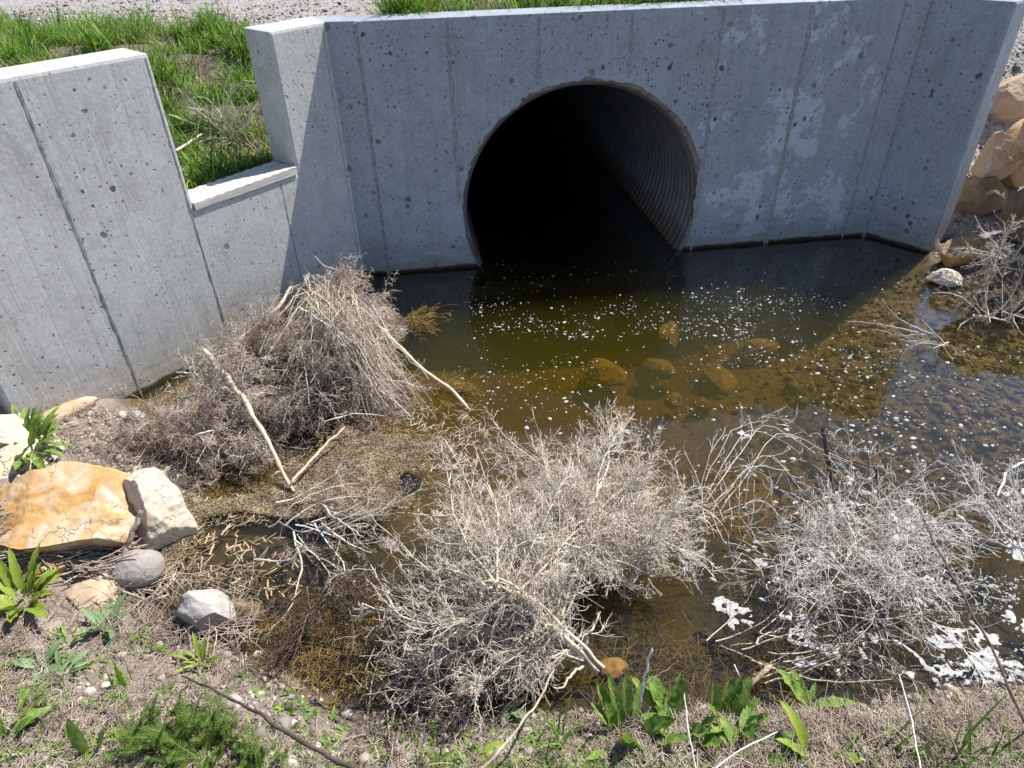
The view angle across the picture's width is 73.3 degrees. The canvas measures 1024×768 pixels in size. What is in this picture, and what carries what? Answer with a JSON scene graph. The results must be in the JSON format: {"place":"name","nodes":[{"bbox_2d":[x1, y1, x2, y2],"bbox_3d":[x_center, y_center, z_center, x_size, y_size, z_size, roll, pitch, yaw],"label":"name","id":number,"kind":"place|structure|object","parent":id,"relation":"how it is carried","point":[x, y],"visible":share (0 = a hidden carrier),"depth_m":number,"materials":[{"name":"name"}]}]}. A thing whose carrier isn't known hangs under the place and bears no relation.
{"place":"outdoors","nodes":[
{"label":"outdoors","id":0,"kind":"place"},
{"bbox_2d":[0,0,1023,767],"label":"ground","id":1,"kind":"structure","parent":0,"point":[452,346],"depth_m":3.51,"materials":[{"name":"soil"}]},
{"bbox_2d":[0,706,52,755],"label":"dock plant","id":2,"kind":"object","parent":1,"relation":"on","point":[24,721],"visible":1,"depth_m":1.85,"materials":[{"name":"green plant"}]},
{"bbox_2d":[0,679,55,730],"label":"seedling clump","id":3,"kind":"object","parent":1,"relation":"on","point":[22,700],"visible":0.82,"depth_m":1.94,"materials":[{"name":"green plant"}]},
{"bbox_2d":[0,543,61,622],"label":"dock plant","id":4,"kind":"object","parent":1,"relation":"on","point":[10,575],"visible":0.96,"depth_m":2.29,"materials":[{"name":"green plant"}]},
{"bbox_2d":[0,413,63,478],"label":"boulder","id":5,"kind":"object","parent":1,"relation":"on","point":[12,429],"visible":0.47,"depth_m":2.79,"materials":[{"name":"stone"}]},
{"bbox_2d":[0,401,72,473],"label":"leafy clump","id":6,"kind":"object","parent":1,"relation":"on","point":[34,427],"visible":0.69,"depth_m":2.87,"materials":[{"name":"green plant"}]},
{"bbox_2d":[12,637,65,686],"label":"rosette plant","id":7,"kind":"object","parent":1,"relation":"on","point":[50,652],"visible":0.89,"depth_m":2.08,"materials":[{"name":"green plant"}]},
{"bbox_2d":[19,555,79,580],"bbox_3d":[-1.638,0.663,2.427,0.221,0.132,0.134,-26,42,-31],"label":"rock","id":8,"kind":"object","parent":1,"relation":"on","point":[44,566],"visible":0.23,"depth_m":2.38,"materials":[{"name":"stone"}]},
{"bbox_2d":[37,649,89,694],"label":"seedling clump","id":9,"kind":"object","parent":1,"relation":"on","point":[77,658],"visible":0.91,"depth_m":2.09,"materials":[{"name":"green plant"}]},
{"bbox_2d":[44,622,83,663],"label":"seedling clump","id":10,"kind":"object","parent":1,"relation":"on","point":[58,631],"visible":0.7,"depth_m":2.18,"materials":[{"name":"green plant"}]},
{"bbox_2d":[0,461,136,554],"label":"boulder","id":11,"kind":"object","parent":1,"relation":"on","point":[59,506],"visible":0.81,"depth_m":2.48,"materials":[{"name":"stone"}]},
{"bbox_2d":[40,396,97,422],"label":"rock","id":12,"kind":"object","parent":1,"relation":"on","point":[78,403],"visible":0.39,"depth_m":3.15,"materials":[{"name":"beige stone"}]},
{"bbox_2d":[66,718,88,754],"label":"upright leaf","id":13,"kind":"object","parent":1,"relation":"on","point":[76,738],"visible":0.94,"depth_m":1.80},
{"bbox_2d":[0,483,158,591],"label":"stem litter","id":14,"kind":"object","parent":1,"relation":"on","point":[83,568],"visible":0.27,"depth_m":2.41,"materials":[{"name":"plant"}]},
{"bbox_2d":[65,577,120,611],"bbox_3d":[-1.456,0.734,2.373,0.192,0.090,0.158,-1,35,0],"label":"rock","id":15,"kind":"object","parent":1,"relation":"on","point":[78,588],"visible":0.65,"depth_m":2.34,"materials":[{"name":"beige stone"}]},
{"bbox_2d":[73,592,128,645],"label":"rosette plant","id":16,"kind":"object","parent":1,"relation":"on","point":[95,616],"visible":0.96,"depth_m":2.27,"materials":[{"name":"green plant"}]},
{"bbox_2d":[97,650,131,689],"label":"grass tuft","id":17,"kind":"object","parent":1,"relation":"on","point":[119,676],"visible":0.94,"depth_m":2.03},
{"bbox_2d":[110,549,164,587],"bbox_3d":[-1.344,0.661,2.469,0.184,0.115,0.148,-1,35,0],"label":"cobble","id":18,"kind":"object","parent":1,"relation":"on","point":[142,568],"visible":0.94,"depth_m":2.43,"materials":[{"name":"grey stone"}]},
{"bbox_2d":[120,509,142,555],"bbox_3d":[-1.357,0.540,2.456,0.025,0.170,0.136,25,43,33],"label":"driftwood","id":19,"kind":"object","parent":18,"relation":"on","point":[129,540],"visible":0.88,"depth_m":2.45,"materials":[{"name":"wood"}]},
{"bbox_2d":[112,627,168,662],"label":"seedling clump","id":20,"kind":"object","parent":1,"relation":"on","point":[160,648],"visible":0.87,"depth_m":2.21,"materials":[{"name":"green plant"}]},
{"bbox_2d":[28,393,272,652],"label":"twig litter","id":21,"kind":"object","parent":1,"relation":"on","point":[190,628],"visible":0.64,"depth_m":2.44,"materials":[{"name":"plant"}]},
{"bbox_2d":[123,467,198,549],"bbox_3d":[-1.387,0.521,2.660,0.271,0.420,0.232,22,41,29],"label":"boulder","id":22,"kind":"object","parent":1,"relation":"on","point":[155,495],"visible":0.72,"depth_m":2.58,"materials":[{"name":"stone"}]},
{"bbox_2d":[94,676,239,767],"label":"feathery plant","id":23,"kind":"object","parent":1,"relation":"on","point":[183,724],"visible":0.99,"depth_m":1.86,"materials":[{"name":"green plant"}]},
{"bbox_2d":[168,631,219,674],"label":"sprouting plant","id":24,"kind":"object","parent":1,"relation":"on","point":[200,653],"visible":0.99,"depth_m":2.18,"materials":[{"name":"green plant"}]},
{"bbox_2d":[176,589,235,635],"bbox_3d":[-1.053,0.775,2.363,0.178,0.151,0.151,-17,38,-21],"label":"rock","id":25,"kind":"object","parent":1,"relation":"on","point":[199,609],"visible":0.93,"depth_m":2.32,"materials":[{"name":"white stone"}]},
{"bbox_2d":[160,58,260,154],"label":"dead shrub","id":26,"kind":"object","parent":1,"relation":"on","point":[226,127],"visible":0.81,"depth_m":4.12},
{"bbox_2d":[179,723,288,767],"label":"feathery plant","id":27,"kind":"object","parent":1,"relation":"on","point":[240,749],"visible":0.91,"depth_m":1.84,"materials":[{"name":"green plant"}]},
{"bbox_2d":[229,596,263,627],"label":"rock","id":28,"kind":"object","parent":1,"relation":"on","point":[254,607],"visible":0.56,"depth_m":2.41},
{"bbox_2d":[181,675,359,767],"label":"dark branch","id":29,"kind":"object","parent":1,"relation":"on","point":[324,753],"visible":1,"depth_m":1.76,"materials":[{"name":"brown plant"}]},
{"bbox_2d":[168,308,402,463],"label":"mulch","id":30,"kind":"object","parent":1,"relation":"on","point":[393,347],"visible":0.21,"depth_m":3.43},
{"bbox_2d":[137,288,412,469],"bbox_3d":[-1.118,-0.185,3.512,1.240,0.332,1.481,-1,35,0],"label":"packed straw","id":31,"kind":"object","parent":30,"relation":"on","point":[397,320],"visible":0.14,"depth_m":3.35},
{"bbox_2d":[247,609,410,716],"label":"reed litter","id":32,"kind":"object","parent":1,"relation":"on","point":[336,662],"visible":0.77,"depth_m":2.23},
{"bbox_2d":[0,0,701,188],"bbox_3d":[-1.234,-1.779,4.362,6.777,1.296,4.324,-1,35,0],"label":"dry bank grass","id":33,"kind":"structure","parent":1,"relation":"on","point":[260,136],"depth_m":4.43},
{"bbox_2d":[0,0,705,190],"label":"bank grass","id":34,"kind":"structure","parent":1,"relation":"on","point":[104,40],"depth_m":4.63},
{"bbox_2d":[464,740,506,767],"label":"dock plant","id":35,"kind":"object","parent":1,"relation":"on","point":[489,747],"visible":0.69,"depth_m":1.90,"materials":[{"name":"green plant"}]},
{"bbox_2d":[0,645,1022,767],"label":"seedlings","id":36,"kind":"object","parent":1,"relation":"on","point":[434,754],"visible":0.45,"depth_m":1.92,"materials":[{"name":"green plant"}]},
{"bbox_2d":[0,0,1023,414],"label":"concrete headwall","id":37,"kind":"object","parent":1,"relation":"on","point":[816,124],"visible":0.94,"depth_m":3.97,"materials":[{"name":"concrete"}]},
{"bbox_2d":[188,161,297,209],"bbox_3d":[-1.463,-1.067,3.671,0.190,0.046,0.650,21,41,28],"label":"concrete coping","id":38,"kind":"object","parent":37,"relation":"on","point":[226,188],"visible":0.91,"depth_m":3.65,"materials":[{"name":"grey concrete"}]},
{"bbox_2d":[464,81,695,283],"bbox_3d":[-0.256,-3.974,8.563,1.562,1.562,9.988,-6,35,-6],"label":"culvert pipe","id":39,"kind":"object","parent":37,"relation":"attached to","point":[629,199],"visible":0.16,"depth_m":5.74,"materials":[{"name":"metal"}]},
{"bbox_2d":[0,583,1023,767],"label":"dead grass litter","id":40,"kind":"object","parent":1,"relation":"on","point":[115,709],"visible":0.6,"depth_m":1.96,"materials":[{"name":"plant"}]},
{"bbox_2d":[0,186,1023,767],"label":"bank pebbles","id":41,"kind":"object","parent":1,"relation":"on","point":[288,722],"visible":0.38,"depth_m":2.07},
{"bbox_2d":[501,698,529,726],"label":"dock plant","id":42,"kind":"object","parent":1,"relation":"on","point":[521,715],"visible":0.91,"depth_m":2.05,"materials":[{"name":"green plant"}]},
{"bbox_2d":[526,691,589,758],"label":"grass tuft","id":43,"kind":"object","parent":1,"relation":"on","point":[565,737],"visible":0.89,"depth_m":1.93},
{"bbox_2d":[563,311,616,342],"bbox_3d":[0.497,-0.376,4.437,0.343,0.229,0.212,-1,35,0],"label":"sunken stone","id":44,"kind":"object","parent":1,"relation":"on","point":[605,323],"visible":0.98,"depth_m":4.36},
{"bbox_2d":[584,357,627,386],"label":"sunken stone","id":45,"kind":"object","parent":1,"relation":"on","point":[603,372],"visible":0.97,"depth_m":4.11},
{"bbox_2d":[598,657,628,680],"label":"rock","id":46,"kind":"object","parent":1,"relation":"on","point":[616,668],"visible":0.83,"depth_m":2.18,"materials":[{"name":"stone"}]},
{"bbox_2d":[603,406,630,431],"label":"sunken stone","id":47,"kind":"object","parent":1,"relation":"on","point":[626,411],"visible":0.48,"depth_m":3.73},
{"bbox_2d":[586,671,691,765],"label":"dock plant","id":48,"kind":"object","parent":1,"relation":"on","point":[616,706],"visible":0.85,"depth_m":1.96,"materials":[{"name":"green plant"}]},
{"bbox_2d":[641,358,676,379],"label":"sunken stone","id":49,"kind":"object","parent":1,"relation":"on","point":[652,367],"visible":0.98,"depth_m":4.15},
{"bbox_2d":[656,311,679,349],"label":"sunken stone","id":50,"kind":"object","parent":1,"relation":"on","point":[670,320],"visible":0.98,"depth_m":4.32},
{"bbox_2d":[664,392,683,409],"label":"sunken stone","id":51,"kind":"object","parent":1,"relation":"on","point":[671,398],"visible":1,"depth_m":3.89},
{"bbox_2d":[630,671,723,761],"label":"dock plant","id":52,"kind":"object","parent":1,"relation":"on","point":[657,692],"visible":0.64,"depth_m":1.99,"materials":[{"name":"green plant"}]},
{"bbox_2d":[692,396,712,413],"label":"sunken stone","id":53,"kind":"object","parent":1,"relation":"on","point":[706,404],"visible":0.98,"depth_m":3.86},
{"bbox_2d":[702,362,737,395],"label":"sunken stone","id":54,"kind":"object","parent":1,"relation":"on","point":[724,384],"visible":1,"depth_m":4.03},
{"bbox_2d":[706,674,769,764],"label":"dock plant","id":55,"kind":"object","parent":1,"relation":"on","point":[739,690],"visible":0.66,"depth_m":1.99,"materials":[{"name":"green plant"}]},
{"bbox_2d":[728,338,778,361],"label":"sunken stone","id":56,"kind":"object","parent":1,"relation":"on","point":[739,351],"visible":0.97,"depth_m":4.19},
{"bbox_2d":[714,705,794,766],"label":"dock plant","id":57,"kind":"object","parent":1,"relation":"on","point":[729,731],"visible":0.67,"depth_m":1.90,"materials":[{"name":"green plant"}]},
{"bbox_2d":[511,743,1022,767],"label":"fine grass","id":58,"kind":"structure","parent":1,"relation":"on","point":[605,765],"depth_m":1.82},
{"bbox_2d":[774,666,856,709],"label":"dock plant","id":59,"kind":"object","parent":1,"relation":"on","point":[795,682],"visible":0.89,"depth_m":2.07,"materials":[{"name":"green plant"}]},
{"bbox_2d":[610,678,1023,767],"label":"shore straw","id":60,"kind":"object","parent":1,"relation":"on","point":[950,722],"visible":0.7,"depth_m":1.89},
{"bbox_2d":[638,648,667,706],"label":"dry stalk","id":61,"kind":"object","parent":60,"relation":"on","point":[643,681],"visible":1,"depth_m":1.94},
{"bbox_2d":[776,699,866,764],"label":"dock plant","id":62,"kind":"object","parent":1,"relation":"on","point":[798,725],"visible":0.73,"depth_m":1.86,"materials":[{"name":"green plant"}]},
{"bbox_2d":[676,272,1023,553],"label":"bed pebbles","id":63,"kind":"object","parent":1,"relation":"on","point":[940,408],"visible":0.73,"depth_m":3.49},
{"bbox_2d":[885,706,946,767],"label":"grass tuft","id":64,"kind":"object","parent":1,"relation":"on","point":[899,745],"visible":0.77,"depth_m":1.84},
{"bbox_2d":[926,268,962,286],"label":"rock","id":65,"kind":"object","parent":1,"relation":"on","point":[950,277],"visible":0.97,"depth_m":4.23,"materials":[{"name":"stone"}]},
{"bbox_2d":[903,677,1006,767],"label":"grass tuft","id":66,"kind":"object","parent":1,"relation":"on","point":[968,735],"visible":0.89,"depth_m":1.80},
{"bbox_2d":[940,234,999,267],"bbox_3d":[2.923,-0.831,4.420,0.335,0.229,0.265,-20,39,-24],"label":"boulder","id":67,"kind":"object","parent":1,"relation":"on","point":[959,242],"visible":0.64,"depth_m":4.36,"materials":[{"name":"stone"}]},
{"bbox_2d":[955,176,1007,216],"bbox_3d":[3.242,-1.284,4.749,0.334,0.306,0.258,-1,35,0],"label":"boulder","id":68,"kind":"object","parent":1,"relation":"on","point":[979,196],"visible":0.85,"depth_m":4.66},
{"bbox_2d":[971,131,1023,179],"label":"boulder","id":69,"kind":"object","parent":68,"relation":"on","point":[1000,155],"visible":0.83,"depth_m":4.60,"materials":[{"name":"beige stone"}]},
{"bbox_2d":[948,211,1023,280],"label":"dead bush","id":70,"kind":"object","parent":1,"relation":"on","point":[993,253],"visible":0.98,"depth_m":4.09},
{"bbox_2d":[964,712,1023,767],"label":"grass tuft","id":71,"kind":"object","parent":1,"relation":"on","point":[1008,745],"visible":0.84,"depth_m":1.79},
{"bbox_2d":[989,74,1023,122],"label":"boulder","id":72,"kind":"object","parent":1,"relation":"on","point":[1008,104],"visible":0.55,"depth_m":5.01,"materials":[{"name":"beige stone"}]},
{"bbox_2d":[999,188,1023,242],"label":"boulder","id":73,"kind":"object","parent":1,"relation":"on","point":[1014,205],"visible":0.87,"depth_m":4.28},
{"bbox_2d":[1001,119,1023,186],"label":"boulder","id":74,"kind":"object","parent":1,"relation":"on","point":[1015,178],"visible":0.36,"depth_m":4.72,"materials":[{"name":"stone"}]},
{"bbox_2d":[3,0,1023,225],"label":"road gravel","id":75,"kind":"structure","parent":0,"point":[1017,67],"depth_m":6.47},
{"bbox_2d":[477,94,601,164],"bbox_3d":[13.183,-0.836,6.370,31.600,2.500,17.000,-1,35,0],"label":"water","id":76,"kind":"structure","parent":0,"point":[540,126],"depth_m":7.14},
{"bbox_2d":[93,355,258,498],"bbox_3d":[-1.482,0.179,2.974,0.685,0.384,0.694,23,42,30],"label":"dead tumbleweed","id":77,"kind":"object","parent":76,"relation":"on","point":[181,436],"visible":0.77,"depth_m":2.97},
{"bbox_2d":[155,333,289,454],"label":"dead tumbleweed","id":78,"kind":"object","parent":76,"relation":"on","point":[206,382],"visible":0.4,"depth_m":3.18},
{"bbox_2d":[166,493,302,599],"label":"reed fragments","id":79,"kind":"object","parent":76,"relation":"on","point":[266,588],"visible":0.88,"depth_m":2.59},
{"bbox_2d":[168,323,337,487],"bbox_3d":[-1.224,0.079,3.040,0.766,0.461,0.723,-1,35,0],"label":"dead tumbleweed","id":80,"kind":"object","parent":76,"relation":"on","point":[247,437],"visible":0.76,"depth_m":3.05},
{"bbox_2d":[182,297,335,420],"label":"dead tumbleweed","id":81,"kind":"object","parent":76,"relation":"on","point":[251,338],"visible":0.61,"depth_m":3.31,"materials":[{"name":"plant"}]},
{"bbox_2d":[144,420,453,591],"bbox_3d":[-0.867,0.392,2.907,1.333,0.063,0.747,-15,37,-18],"label":"debris mat","id":82,"kind":"object","parent":76,"relation":"on","point":[270,489],"visible":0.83,"depth_m":2.90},
{"bbox_2d":[202,348,294,492],"bbox_3d":[-1.179,0.127,3.039,0.062,0.330,0.872,-24,41,-28],"label":"peeled stick","id":83,"kind":"object","parent":82,"relation":"on","point":[259,426],"visible":0.82,"depth_m":2.95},
{"bbox_2d":[291,426,345,482],"bbox_3d":[-0.836,0.298,2.972,0.021,0.048,0.357,16,38,23],"label":"thin stick","id":84,"kind":"object","parent":82,"relation":"on","point":[312,458],"visible":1,"depth_m":2.96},
{"bbox_2d":[166,429,438,573],"bbox_3d":[-0.823,0.438,2.866,1.023,0.030,0.871,-1,35,0],"label":"floating chaff","id":85,"kind":"object","parent":76,"relation":"on","point":[377,465],"visible":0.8,"depth_m":2.92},
{"bbox_2d":[226,270,397,448],"bbox_3d":[-0.943,-0.168,3.273,0.809,0.583,0.908,-1,35,0],"label":"dead tumbleweed","id":86,"kind":"object","parent":76,"relation":"on","point":[299,343],"visible":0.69,"depth_m":3.22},
{"bbox_2d":[259,273,435,418],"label":"dry stalks","id":87,"kind":"object","parent":86,"relation":"on","point":[336,311],"visible":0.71,"depth_m":3.27,"materials":[{"name":"plant"}]},
{"bbox_2d":[258,290,402,408],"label":"dead tumbleweed","id":88,"kind":"object","parent":76,"relation":"on","point":[332,340],"visible":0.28,"depth_m":3.33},
{"bbox_2d":[278,251,400,356],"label":"dead tumbleweed","id":89,"kind":"object","parent":88,"relation":"on","point":[339,278],"visible":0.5,"depth_m":3.55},
{"bbox_2d":[244,566,447,690],"bbox_3d":[-0.542,0.730,2.263,0.660,0.275,0.485,-1,35,0],"label":"dead branch spray","id":90,"kind":"object","parent":76,"relation":"on","point":[308,617],"visible":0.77,"depth_m":2.31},
{"bbox_2d":[254,453,442,641],"bbox_3d":[-0.624,0.473,2.573,0.765,0.347,0.612,-16,38,-20],"label":"dead branch spray","id":91,"kind":"object","parent":76,"relation":"on","point":[333,532],"visible":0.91,"depth_m":2.62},
{"bbox_2d":[290,293,440,437],"bbox_3d":[-0.727,-0.117,3.330,0.661,0.428,0.743,13,37,20],"label":"dead tumbleweed","id":92,"kind":"object","parent":76,"relation":"on","point":[375,403],"visible":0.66,"depth_m":3.30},
{"bbox_2d":[361,404,482,471],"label":"shore needles","id":93,"kind":"object","parent":76,"relation":"on","point":[464,416],"visible":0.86,"depth_m":3.19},
{"bbox_2d":[376,324,469,409],"bbox_3d":[-0.471,-0.104,3.448,0.739,0.216,0.053,28,44,35],"label":"peeled stick","id":94,"kind":"object","parent":76,"relation":"on","point":[442,383],"visible":0.86,"depth_m":3.39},
{"bbox_2d":[399,300,457,340],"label":"submerged twigs","id":95,"kind":"object","parent":76,"relation":"on","point":[413,320],"visible":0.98,"depth_m":4.03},
{"bbox_2d":[353,537,522,766],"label":"dead branch spray","id":96,"kind":"object","parent":76,"relation":"on","point":[427,689],"visible":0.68,"depth_m":2.07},
{"bbox_2d":[419,369,499,418],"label":"submerged twigs","id":97,"kind":"object","parent":76,"relation":"on","point":[455,385],"visible":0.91,"depth_m":3.45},
{"bbox_2d":[323,436,641,747],"bbox_3d":[-0.119,0.581,2.180,1.035,0.617,1.052,-1,35,0],"label":"dead tumbleweed","id":98,"kind":"object","parent":76,"relation":"on","point":[528,574],"visible":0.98,"depth_m":2.13,"materials":[{"name":"plant"}]},
{"bbox_2d":[481,669,554,767],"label":"dry stalk","id":99,"kind":"object","parent":98,"relation":"on","point":[487,763],"visible":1,"depth_m":1.78,"materials":[{"name":"plant"}]},
{"bbox_2d":[250,584,807,717],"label":"sunken litter","id":100,"kind":"object","parent":76,"relation":"in","point":[645,657],"visible":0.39,"depth_m":2.24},
{"bbox_2d":[429,397,765,605],"bbox_3d":[0.251,0.397,2.567,1.131,0.480,0.988,-1,35,0],"label":"dead tumbleweed","id":101,"kind":"object","parent":76,"relation":"on","point":[621,526],"visible":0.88,"depth_m":2.50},
{"bbox_2d":[456,257,1023,686],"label":"foam flecks","id":102,"kind":"object","parent":76,"relation":"on","point":[966,682],"visible":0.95,"depth_m":3.14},
{"bbox_2d":[661,448,822,588],"bbox_3d":[0.822,0.442,2.630,0.516,0.347,0.692,-26,42,-31],"label":"sunken twig spray","id":103,"kind":"object","parent":76,"relation":"on","point":[738,516],"visible":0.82,"depth_m":2.66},
{"bbox_2d":[650,403,848,554],"bbox_3d":[0.971,0.318,2.872,0.724,0.226,0.815,23,42,30],"label":"arched branch","id":104,"kind":"object","parent":76,"relation":"on","point":[749,467],"visible":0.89,"depth_m":2.86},
{"bbox_2d":[706,545,923,725],"bbox_3d":[0.927,0.780,2.189,0.598,0.235,0.883,-1,35,0],"label":"dead branch spray","id":105,"kind":"object","parent":76,"relation":"on","point":[787,627],"visible":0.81,"depth_m":2.17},
{"bbox_2d":[711,428,1023,681],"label":"foam patches","id":106,"kind":"object","parent":76,"relation":"on","point":[939,640],"visible":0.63,"depth_m":2.27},
{"bbox_2d":[717,418,1023,697],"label":"dead tumbleweed","id":107,"kind":"object","parent":76,"relation":"in","point":[891,549],"visible":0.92,"depth_m":2.38,"materials":[{"name":"plant"}]},
{"bbox_2d":[792,429,980,550],"bbox_3d":[1.390,0.451,2.550,0.576,0.323,0.513,17,39,24],"label":"dark branch","id":108,"kind":"object","parent":107,"relation":"in","point":[827,451],"visible":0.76,"depth_m":2.66,"materials":[{"name":"brown plant"}]},
{"bbox_2d":[917,506,1023,722],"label":"dark branch","id":109,"kind":"object","parent":107,"relation":"on","point":[984,634],"visible":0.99,"depth_m":1.90,"materials":[{"name":"brown plant"}]},
{"bbox_2d":[838,294,977,365],"bbox_3d":[2.136,-0.334,3.651,0.460,0.332,0.596,-14,37,-18],"label":"dead branch spray","id":110,"kind":"object","parent":76,"relation":"on","point":[924,340],"visible":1,"depth_m":3.73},
{"bbox_2d":[924,252,1023,340],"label":"dead bush","id":111,"kind":"object","parent":76,"relation":"on","point":[1011,307],"visible":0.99,"depth_m":3.84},
{"bbox_2d":[935,438,1023,568],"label":"dead bush","id":112,"kind":"object","parent":76,"relation":"on","point":[973,468],"visible":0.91,"depth_m":2.58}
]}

